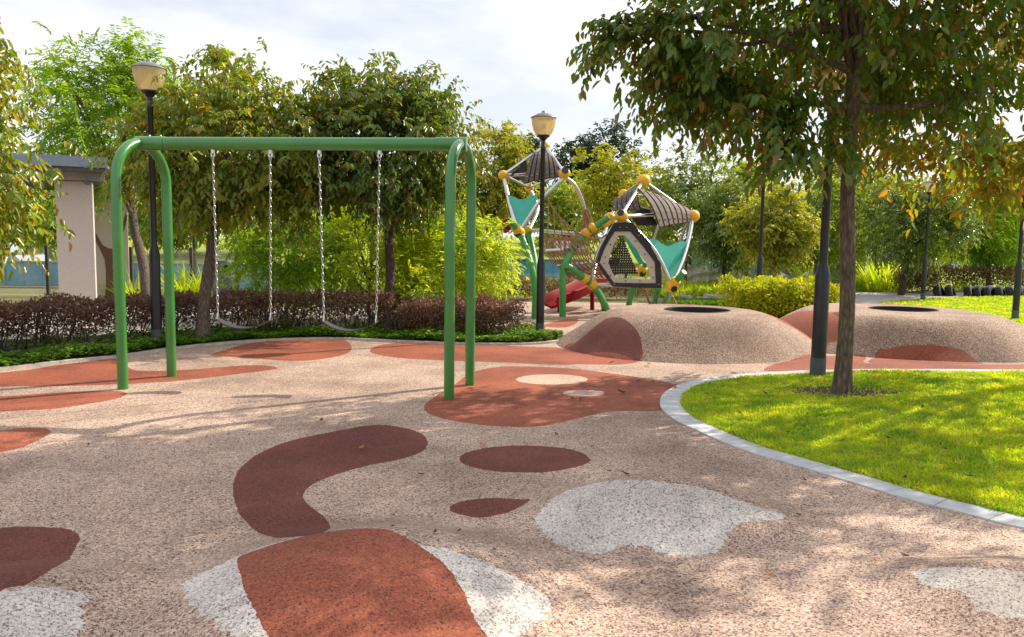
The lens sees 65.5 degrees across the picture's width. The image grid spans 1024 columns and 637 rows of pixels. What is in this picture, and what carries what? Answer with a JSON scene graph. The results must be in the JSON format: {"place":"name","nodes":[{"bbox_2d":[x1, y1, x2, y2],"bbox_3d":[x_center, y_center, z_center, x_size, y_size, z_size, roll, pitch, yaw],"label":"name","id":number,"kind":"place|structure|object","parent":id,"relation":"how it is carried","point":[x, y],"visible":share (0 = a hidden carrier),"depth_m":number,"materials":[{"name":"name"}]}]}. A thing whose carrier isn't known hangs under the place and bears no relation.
{"place":"outdoors","nodes":[
{"label":"outdoors","id":0,"kind":"place"},
{"bbox_2d":[5,243,50,260],"bbox_3d":[-18.190,-2.000,26.958,4.240,1.360,1.810,1,6,0],"label":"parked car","id":1,"kind":"object","parent":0,"point":[19,257],"visible":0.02,"depth_m":27.02,"materials":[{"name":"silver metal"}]},
{"bbox_2d":[0,307,526,339],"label":"pavement","id":2,"kind":"structure","parent":0,"point":[214,324],"depth_m":14.51,"materials":[{"name":"grey"}]},
{"bbox_2d":[212,259,233,306],"bbox_3d":[-6.407,-0.783,17.660,0.500,1.065,0.500,1,6,0],"label":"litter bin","id":3,"kind":"object","parent":2,"relation":"on","point":[219,262],"visible":0.35,"depth_m":17.45,"materials":[{"name":"grey metal"}]},
{"bbox_2d":[213,211,368,324],"bbox_3d":[-4.364,-1.086,15.233,2.921,2.507,2.603,-5,8,-44],"label":"bush","id":4,"kind":"object","parent":2,"relation":"on","point":[289,275],"visible":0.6,"depth_m":14.86,"materials":[{"name":"green plant"}]},
{"bbox_2d":[297,204,441,323],"bbox_3d":[-2.626,-1.091,14.850,2.725,2.490,2.699,-1,6,-22],"label":"bush","id":5,"kind":"object","parent":2,"relation":"on","point":[361,235],"visible":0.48,"depth_m":14.58,"materials":[{"name":"green plant"}]},
{"bbox_2d":[0,286,961,307],"bbox_3d":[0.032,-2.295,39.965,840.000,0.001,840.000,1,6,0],"label":"ground","id":6,"kind":"structure","parent":0,"point":[17,294],"depth_m":22.21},
{"bbox_2d":[0,152,129,310],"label":"shelter","id":7,"kind":"object","parent":6,"relation":"on","point":[82,262],"visible":0.49,"depth_m":16.10,"materials":[{"name":"paint"}]},
{"bbox_2d":[1,16,208,300],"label":"feathery tree","id":8,"kind":"object","parent":6,"relation":"on","point":[89,135],"visible":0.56,"depth_m":17.43,"materials":[{"name":"green plant"}]},
{"bbox_2d":[98,269,162,295],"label":"strappy plant","id":9,"kind":"object","parent":6,"relation":"on","point":[131,289],"visible":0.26,"depth_m":18.88,"materials":[{"name":"green plant"}]},
{"bbox_2d":[0,260,309,289],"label":"hoarding","id":10,"kind":"object","parent":6,"relation":"on","point":[34,275],"visible":0.17,"depth_m":23.95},
{"bbox_2d":[44,246,295,294],"bbox_3d":[-10.527,-1.214,20.438,10.011,1.270,0.240,1,6,0],"label":"fence","id":11,"kind":"object","parent":6,"relation":"on","point":[47,267],"visible":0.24,"depth_m":20.32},
{"bbox_2d":[133,260,236,302],"bbox_3d":[-7.691,-0.883,18.818,2.444,1.004,1.969,-2,6,-25],"label":"strappy plant","id":12,"kind":"object","parent":6,"relation":"on","point":[183,281],"visible":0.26,"depth_m":18.73,"materials":[{"name":"green plant"}]},
{"bbox_2d":[176,265,211,295],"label":"strappy plant","id":13,"kind":"object","parent":6,"relation":"on","point":[194,280],"visible":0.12,"depth_m":19.00,"materials":[{"name":"green plant"}]},
{"bbox_2d":[192,235,196,279],"bbox_3d":[-8.336,-2.029,20.865,0.334,2.952,0.334,1,6,0],"label":"street lamp","id":14,"kind":"object","parent":6,"relation":"on","point":[194,263],"visible":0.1,"depth_m":20.87,"materials":[{"name":"black metal"}]},
{"bbox_2d":[221,209,318,252],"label":"background tree","id":15,"kind":"object","parent":6,"relation":"on","point":[254,217],"visible":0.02,"depth_m":40.71,"materials":[{"name":"green plant"}]},
{"bbox_2d":[375,194,531,316],"bbox_3d":[-1.085,-1.036,14.750,2.930,2.731,3.072,1,6,0],"label":"bush","id":16,"kind":"object","parent":6,"relation":"on","point":[488,256],"visible":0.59,"depth_m":14.10,"materials":[{"name":"green plant"}]},
{"bbox_2d":[456,114,539,276],"bbox_3d":[-0.523,-3.337,23.955,3.165,5.401,3.150,1,6,0],"label":"background tree","id":17,"kind":"object","parent":6,"relation":"on","point":[492,198],"visible":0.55,"depth_m":23.30,"materials":[{"name":"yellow plant"}]},
{"bbox_2d":[456,259,588,277],"bbox_3d":[0.213,-1.553,24.454,4.274,0.568,0.160,1,6,0],"label":"hoarding","id":18,"kind":"object","parent":6,"relation":"on","point":[552,270],"visible":0.23,"depth_m":24.41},
{"bbox_2d":[514,285,531,296],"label":"strappy plant","id":19,"kind":"object","parent":6,"relation":"on","point":[523,292],"visible":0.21,"depth_m":22.30,"materials":[{"name":"green plant"}]},
{"bbox_2d":[544,178,575,225],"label":"building","id":20,"kind":"structure","parent":6,"relation":"on","point":[550,183],"depth_m":96.88,"materials":[{"name":"white glass"}]},
{"bbox_2d":[479,275,654,299],"bbox_3d":[1.484,-0.857,21.845,4.936,0.678,1.274,0,6,-11],"label":"brown hedge","id":21,"kind":"object","parent":6,"relation":"on","point":[554,285],"visible":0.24,"depth_m":21.72,"materials":[{"name":"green plant"}]},
{"bbox_2d":[527,169,607,252],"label":"background tree","id":22,"kind":"object","parent":6,"relation":"on","point":[561,206],"visible":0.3,"depth_m":44.86,"materials":[{"name":"green plant"}]},
{"bbox_2d":[646,278,732,297],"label":"ground cover","id":23,"kind":"object","parent":6,"relation":"on","point":[696,289],"visible":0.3,"depth_m":23.16,"materials":[{"name":"green plant"}]},
{"bbox_2d":[669,297,730,306],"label":"ground cover","id":24,"kind":"object","parent":6,"relation":"on","point":[701,301],"visible":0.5,"depth_m":19.52,"materials":[{"name":"green plant"}]},
{"bbox_2d":[684,261,748,282],"bbox_3d":[6.882,-1.450,26.935,2.126,0.970,0.267,1,6,0],"label":"canvas screen","id":25,"kind":"object","parent":6,"relation":"on","point":[693,273],"visible":0.43,"depth_m":26.96,"materials":[{"name":"grey fabric"}]},
{"bbox_2d":[672,168,768,282],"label":"background tree","id":26,"kind":"object","parent":6,"relation":"on","point":[705,224],"visible":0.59,"depth_m":25.87,"materials":[{"name":"green plant"}]},
{"bbox_2d":[682,243,864,282],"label":"boundary wall","id":27,"kind":"structure","parent":6,"relation":"on","point":[752,269],"depth_m":32.84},
{"bbox_2d":[716,175,835,277],"bbox_3d":[7.563,-2.240,22.903,3.130,3.654,3.475,1,6,0],"label":"background tree","id":28,"kind":"object","parent":6,"relation":"on","point":[789,234],"visible":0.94,"depth_m":22.23,"materials":[{"name":"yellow plant"}]},
{"bbox_2d":[716,272,839,318],"bbox_3d":[5.323,-0.393,16.134,2.404,1.053,2.324,-3,7,-37],"label":"yellow hedge","id":29,"kind":"object","parent":6,"relation":"on","point":[778,297],"visible":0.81,"depth_m":15.36,"materials":[{"name":"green plant"}]},
{"bbox_2d":[776,264,816,279],"bbox_3d":[9.896,-1.470,27.937,1.464,0.900,0.274,1,6,0],"label":"canvas screen","id":30,"kind":"object","parent":6,"relation":"on","point":[791,277],"visible":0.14,"depth_m":27.95,"materials":[{"name":"grey fabric"}]},
{"bbox_2d":[789,163,863,274],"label":"background tree","id":31,"kind":"object","parent":6,"relation":"on","point":[834,251],"visible":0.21,"depth_m":29.99,"materials":[{"name":"green plant"}]},
{"bbox_2d":[660,369,1023,528],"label":"lawn kerb","id":32,"kind":"structure","parent":6,"relation":"on","point":[670,406],"depth_m":5.67,"materials":[{"name":"grey concrete"}]},
{"bbox_2d":[820,169,924,277],"bbox_3d":[13.852,-3.432,30.787,4.068,4.825,4.343,1,6,0],"label":"background tree","id":33,"kind":"object","parent":6,"relation":"on","point":[863,243],"visible":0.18,"depth_m":30.11,"materials":[{"name":"green plant"}]},
{"bbox_2d":[833,254,918,290],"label":"strappy plant","id":34,"kind":"object","parent":6,"relation":"on","point":[884,284],"visible":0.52,"depth_m":27.60,"materials":[{"name":"green plant"}]},
{"bbox_2d":[833,173,991,294],"bbox_3d":[12.828,-2.636,25.542,4.356,4.081,4.018,4,7,31],"label":"background tree","id":35,"kind":"object","parent":6,"relation":"on","point":[950,229],"visible":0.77,"depth_m":24.72,"materials":[{"name":"green plant"}]},
{"bbox_2d":[890,266,938,292],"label":"brown hedge","id":36,"kind":"object","parent":6,"relation":"on","point":[916,282],"visible":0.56,"depth_m":26.65,"materials":[{"name":"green plant"}]},
{"bbox_2d":[858,212,993,268],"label":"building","id":37,"kind":"structure","parent":6,"relation":"on","point":[951,262],"depth_m":41.90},
{"bbox_2d":[0,301,1023,636],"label":"playground surface","id":38,"kind":"object","parent":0,"point":[254,443],"visible":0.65,"depth_m":5.56,"materials":[{"name":"beige rubber"}]},
{"bbox_2d":[0,554,165,636],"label":"play mound","id":39,"kind":"object","parent":38,"relation":"on","point":[91,595],"visible":0.92,"depth_m":3.24,"materials":[{"name":"beige rubber"}]},
{"bbox_2d":[0,337,558,370],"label":"bed kerb","id":40,"kind":"structure","parent":38,"relation":"on","point":[233,342],"depth_m":11.87,"materials":[{"name":"grey concrete"}]},
{"bbox_2d":[0,327,558,366],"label":"planting bed","id":41,"kind":"object","parent":38,"relation":"on","point":[95,354],"visible":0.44,"depth_m":11.83,"materials":[{"name":"green plant"}]},
{"bbox_2d":[0,17,92,282],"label":"leafy tree","id":42,"kind":"object","parent":41,"relation":"on","point":[24,196],"visible":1,"depth_m":9.21,"materials":[{"name":"green plant"}]},
{"bbox_2d":[131,59,166,343],"bbox_3d":[-5.015,-1.559,11.123,0.456,4.022,0.456,1,6,0],"label":"street lamp","id":43,"kind":"object","parent":41,"relation":"on","point":[144,73],"visible":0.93,"depth_m":11.08,"materials":[{"name":"black metal"}]},
{"bbox_2d":[0,285,403,350],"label":"purple hedge","id":44,"kind":"object","parent":41,"relation":"on","point":[42,309],"visible":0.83,"depth_m":12.10,"materials":[{"name":"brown plant"}]},
{"bbox_2d":[82,37,350,337],"bbox_3d":[-4.370,-2.044,12.621,4.015,4.797,3.915,1,6,0],"label":"leafy tree","id":45,"kind":"object","parent":41,"relation":"on","point":[241,178],"visible":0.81,"depth_m":11.90,"materials":[{"name":"green plant"}]},
{"bbox_2d":[0,319,563,365],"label":"ground cover","id":46,"kind":"object","parent":41,"relation":"on","point":[32,355],"visible":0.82,"depth_m":12.01,"materials":[{"name":"green plant"}]},
{"bbox_2d":[271,49,500,332],"bbox_3d":[-2.201,-1.992,13.186,3.622,4.593,3.610,-2,6,-23],"label":"leafy tree","id":47,"kind":"object","parent":41,"relation":"on","point":[415,109],"visible":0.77,"depth_m":12.49,"materials":[{"name":"green plant"}]},
{"bbox_2d":[365,250,456,329],"bbox_3d":[-1.775,-0.299,13.650,1.669,1.725,1.625,5,7,37],"label":"bush","id":48,"kind":"object","parent":41,"relation":"on","point":[417,290],"visible":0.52,"depth_m":13.34,"materials":[{"name":"green plant"}]},
{"bbox_2d":[393,292,528,333],"bbox_3d":[-0.809,-0.078,12.981,2.236,0.739,1.291,0,6,-7],"label":"purple hedge","id":49,"kind":"object","parent":41,"relation":"on","point":[492,311],"visible":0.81,"depth_m":12.68,"materials":[{"name":"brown plant"}]},
{"bbox_2d":[439,283,483,327],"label":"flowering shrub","id":50,"kind":"object","parent":41,"relation":"on","point":[463,294],"visible":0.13,"depth_m":13.96,"materials":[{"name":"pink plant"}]},
{"bbox_2d":[531,111,556,330],"bbox_3d":[0.484,-1.496,12.936,0.418,3.690,0.418,1,6,0],"label":"street lamp","id":51,"kind":"object","parent":41,"relation":"on","point":[543,123],"visible":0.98,"depth_m":12.88,"materials":[{"name":"black metal"}]},
{"bbox_2d":[110,135,475,399],"bbox_3d":[-2.188,-0.550,8.223,3.547,2.643,0.898,1,6,5],"label":"swing set","id":52,"kind":"object","parent":38,"relation":"on","point":[153,146],"visible":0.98,"depth_m":8.04,"materials":[{"name":"green paint"}]},
{"bbox_2d":[210,149,272,328],"bbox_3d":[-2.786,-0.815,8.249,0.648,1.852,0.148,0,6,-4],"label":"hanging swing","id":53,"kind":"object","parent":52,"relation":"hanging from","point":[226,323],"visible":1,"depth_m":8.26,"materials":[{"name":"metal"}]},
{"bbox_2d":[317,150,381,331],"bbox_3d":[-1.662,-0.790,8.154,0.670,1.852,0.155,1,6,0],"label":"hanging swing","id":54,"kind":"object","parent":52,"relation":"hanging from","point":[324,321],"visible":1,"depth_m":8.16,"materials":[{"name":"metal"}]},
{"bbox_2d":[116,516,617,636],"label":"play mound","id":55,"kind":"object","parent":38,"relation":"on","point":[376,576],"visible":0.95,"depth_m":3.26,"materials":[{"name":"beige rubber"}]},
{"bbox_2d":[498,141,699,318],"bbox_3d":[1.969,-1.960,17.741,4.564,3.866,3.799,1,6,0],"label":"climbing frame","id":56,"kind":"object","parent":38,"relation":"on","point":[668,257],"visible":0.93,"depth_m":16.91,"materials":[{"name":"teal plastic"}]},
{"bbox_2d":[511,471,816,551],"bbox_3d":[0.868,1.008,4.628,1.802,0.226,1.291,1,6,0],"label":"mound","id":57,"kind":"object","parent":38,"relation":"on","point":[653,511],"visible":0.99,"depth_m":4.35,"materials":[{"name":"beige rubber"}]},
{"bbox_2d":[556,304,826,363],"bbox_3d":[2.768,0.134,12.291,4.187,0.538,4.035,1,6,0],"label":"play mound","id":58,"kind":"object","parent":38,"relation":"on","point":[684,334],"visible":0.94,"depth_m":10.93,"materials":[{"name":"rubber"}]},
{"bbox_2d":[756,157,765,277],"bbox_3d":[5.497,-1.875,17.559,0.418,3.690,0.418,1,6,0],"label":"street lamp","id":59,"kind":"object","parent":38,"relation":"on","point":[759,271],"visible":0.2,"depth_m":17.53,"materials":[{"name":"black metal"}]},
{"bbox_2d":[780,303,1023,362],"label":"play mound","id":60,"kind":"object","parent":38,"relation":"on","point":[905,332],"visible":0.71,"depth_m":11.28,"materials":[{"name":"rubber"}]},
{"bbox_2d":[819,0,1023,238],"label":"shade tree","id":61,"kind":"object","parent":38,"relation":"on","point":[985,191],"visible":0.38,"depth_m":10.10,"materials":[{"name":"green plant"}]},
{"bbox_2d":[859,552,1023,636],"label":"play mound","id":62,"kind":"object","parent":38,"relation":"on","point":[967,594],"visible":1,"depth_m":3.47,"materials":[{"name":"beige rubber"}]},
{"bbox_2d":[0,0,1023,239],"label":"sky","id":63,"kind":"structure","parent":0,"point":[511,56],"materials":[{"name":"white"}]},
{"bbox_2d":[42,234,1023,291],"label":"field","id":64,"kind":"structure","parent":0,"point":[199,255],"depth_m":41.01,"materials":[{"name":"green plant"}]},
{"bbox_2d":[0,218,56,253],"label":"background tree","id":65,"kind":"object","parent":64,"relation":"on","point":[40,252],"visible":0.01,"depth_m":37.33,"materials":[{"name":"green plant"}]},
{"bbox_2d":[5,190,94,259],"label":"background tree","id":66,"kind":"object","parent":64,"relation":"on","point":[41,244],"visible":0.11,"depth_m":32.74,"materials":[{"name":"green plant"}]},
{"bbox_2d":[127,190,227,255],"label":"background tree","id":67,"kind":"object","parent":64,"relation":"on","point":[142,226],"visible":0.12,"depth_m":38.80,"materials":[{"name":"green plant"}]},
{"bbox_2d":[316,194,375,246],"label":"background tree","id":68,"kind":"object","parent":64,"relation":"on","point":[341,219],"visible":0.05,"depth_m":50.40,"materials":[{"name":"green plant"}]},
{"bbox_2d":[405,175,480,254],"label":"background tree","id":69,"kind":"object","parent":64,"relation":"on","point":[444,225],"visible":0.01,"depth_m":35.07,"materials":[{"name":"green plant"}]},
{"bbox_2d":[502,129,550,242],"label":"background tree","id":70,"kind":"object","parent":64,"relation":"on","point":[536,142],"visible":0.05,"depth_m":58.18,"materials":[{"name":"green plant"}]},
{"bbox_2d":[551,118,646,234],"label":"background tree","id":71,"kind":"object","parent":64,"relation":"on","point":[562,156],"visible":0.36,"depth_m":59.77,"materials":[{"name":"green plant"}]},
{"bbox_2d":[558,143,658,254],"bbox_3d":[4.266,-5.034,33.666,4.715,4.956,4.376,1,6,0],"label":"background tree","id":72,"kind":"object","parent":64,"relation":"on","point":[606,177],"visible":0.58,"depth_m":33.14,"materials":[{"name":"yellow plant"}]},
{"bbox_2d":[612,162,688,244],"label":"background tree","id":73,"kind":"object","parent":64,"relation":"on","point":[649,169],"visible":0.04,"depth_m":39.47,"materials":[{"name":"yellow plant"}]},
{"bbox_2d":[630,142,740,269],"bbox_3d":[6.456,-3.839,29.763,4.287,5.477,4.897,-4,7,-40],"label":"background tree","id":74,"kind":"object","parent":64,"relation":"on","point":[684,188],"visible":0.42,"depth_m":29.21,"materials":[{"name":"green plant"}]},
{"bbox_2d":[709,152,773,216],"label":"background tree","id":75,"kind":"object","parent":64,"relation":"on","point":[741,167],"visible":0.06,"depth_m":37.27,"materials":[{"name":"green plant"}]},
{"bbox_2d":[788,261,839,282],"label":"strappy plant","id":76,"kind":"object","parent":64,"relation":"on","point":[800,273],"visible":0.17,"depth_m":27.74,"materials":[{"name":"green plant"}]},
{"bbox_2d":[799,156,886,239],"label":"background tree","id":77,"kind":"object","parent":64,"relation":"on","point":[836,170],"visible":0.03,"depth_m":42.90,"materials":[{"name":"green plant"}]},
{"bbox_2d":[830,263,881,289],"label":"strappy plant","id":78,"kind":"object","parent":64,"relation":"on","point":[857,286],"visible":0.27,"depth_m":28.17,"materials":[{"name":"green plant"}]},
{"bbox_2d":[910,164,985,267],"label":"background tree","id":79,"kind":"object","parent":64,"relation":"on","point":[946,258],"visible":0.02,"depth_m":35.19,"materials":[{"name":"green plant"}]},
{"bbox_2d":[940,271,984,289],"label":"strappy plant","id":80,"kind":"object","parent":64,"relation":"on","point":[959,286],"visible":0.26,"depth_m":29.32,"materials":[{"name":"green plant"}]},
{"bbox_2d":[938,174,1023,284],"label":"feathery tree","id":81,"kind":"object","parent":64,"relation":"on","point":[999,245],"visible":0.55,"depth_m":27.74,"materials":[{"name":"green plant"}]},
{"bbox_2d":[946,148,1021,222],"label":"feathery tree","id":82,"kind":"object","parent":64,"relation":"on","point":[984,171],"visible":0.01,"depth_m":49.30,"materials":[{"name":"green plant"}]},
{"bbox_2d":[985,161,1023,286],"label":"feathery tree","id":83,"kind":"object","parent":64,"relation":"on","point":[1017,224],"visible":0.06,"depth_m":29.34,"materials":[{"name":"green plant"}]},
{"bbox_2d":[552,238,570,278],"bbox_3d":[1.619,-1.783,25.970,0.620,1.672,0.105,1,6,0],"label":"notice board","id":84,"kind":"object","parent":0,"point":[561,244],"visible":0.1,"depth_m":25.86,"materials":[{"name":"grey"}]},
{"bbox_2d":[679,368,1023,516],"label":"lawn","id":85,"kind":"structure","parent":0,"point":[857,427],"depth_m":6.80,"materials":[{"name":"green plant"}]},
{"bbox_2d":[566,0,1023,392],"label":"shade tree","id":86,"kind":"object","parent":85,"relation":"on","point":[676,66],"visible":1,"depth_m":7.66,"materials":[{"name":"green plant"}]},
{"bbox_2d":[809,59,845,375],"bbox_3d":[3.670,-1.137,9.324,0.533,3.764,0.533,1,6,0],"label":"street lamp","id":87,"kind":"object","parent":85,"relation":"on","point":[818,358],"visible":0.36,"depth_m":9.33,"materials":[{"name":"black metal"}]},
{"bbox_2d":[775,386,900,396],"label":"soil","id":88,"kind":"structure","parent":85,"relation":"on","point":[824,389],"depth_m":8.46,"materials":[{"name":"brown soil"}]},
{"bbox_2d":[837,292,1005,303],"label":"path","id":89,"kind":"structure","parent":0,"point":[873,297],"depth_m":24.80,"materials":[{"name":"grey concrete"}]},
{"bbox_2d":[933,285,944,295],"bbox_3d":[13.703,-0.731,25.530,0.369,0.712,0.710,5,7,38],"label":"half tyre","id":90,"kind":"object","parent":89,"relation":"on","point":[938,290],"visible":0.43,"depth_m":25.34,"materials":[{"name":"rubber"}]},
{"bbox_2d":[944,285,955,295],"bbox_3d":[14.067,-0.726,25.530,0.369,0.712,0.710,5,7,37],"label":"half tyre","id":91,"kind":"object","parent":89,"relation":"on","point":[949,290],"visible":0.52,"depth_m":25.33,"materials":[{"name":"rubber"}]},
{"bbox_2d":[963,285,972,296],"bbox_3d":[14.686,-0.717,25.530,0.369,0.712,0.710,5,7,40],"label":"half tyre","id":92,"kind":"object","parent":89,"relation":"on","point":[967,290],"visible":0.44,"depth_m":25.33,"materials":[{"name":"rubber"}]},
{"bbox_2d":[927,264,1023,288],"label":"brown hedge","id":93,"kind":"object","parent":89,"relation":"on","point":[985,274],"visible":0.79,"depth_m":27.67,"materials":[{"name":"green plant"}]},
{"bbox_2d":[972,285,983,296],"bbox_3d":[15.014,-0.713,25.530,0.710,0.712,0.369,-4,7,-39],"label":"half tyre","id":94,"kind":"object","parent":89,"relation":"on","point":[977,290],"visible":0.45,"depth_m":25.37,"materials":[{"name":"rubber"}]},
{"bbox_2d":[982,285,994,295],"bbox_3d":[15.341,-0.708,25.530,0.710,0.712,0.369,-4,7,-38],"label":"half tyre","id":95,"kind":"object","parent":89,"relation":"on","point":[988,290],"visible":0.41,"depth_m":25.40,"materials":[{"name":"rubber"}]},
{"bbox_2d":[879,295,1023,325],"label":"lawn","id":96,"kind":"structure","parent":0,"point":[968,301],"depth_m":20.83,"materials":[{"name":"green plant"}]},
{"bbox_2d":[920,179,936,299],"bbox_3d":[11.999,-2.246,23.053,0.401,3.542,0.401,1,6,0],"label":"street lamp","id":97,"kind":"object","parent":96,"relation":"on","point":[926,184],"visible":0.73,"depth_m":23.05,"materials":[{"name":"black metal"}]},
{"bbox_2d":[994,285,1005,295],"bbox_3d":[15.669,-0.704,25.530,0.369,0.712,0.710,5,7,38],"label":"half tyre","id":98,"kind":"object","parent":96,"relation":"on","point":[999,290],"visible":0.48,"depth_m":25.35,"materials":[{"name":"rubber"}]},
{"bbox_2d":[1005,286,1013,295],"bbox_3d":[15.997,-0.699,25.530,0.369,0.712,0.710,4,6,29],"label":"half tyre","id":99,"kind":"object","parent":96,"relation":"on","point":[1009,290],"visible":0.4,"depth_m":25.31,"materials":[{"name":"rubber"}]},
{"bbox_2d":[1011,158,1023,318],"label":"street lamp","id":100,"kind":"object","parent":96,"relation":"on","point":[1017,289],"visible":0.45,"depth_m":17.08,"materials":[{"name":"black metal"}]},
{"bbox_2d":[1020,286,1023,295],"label":"half tyre","id":101,"kind":"object","parent":96,"relation":"on","point":[1022,290],"visible":0.21,"depth_m":25.32,"materials":[{"name":"rubber"}]}
]}

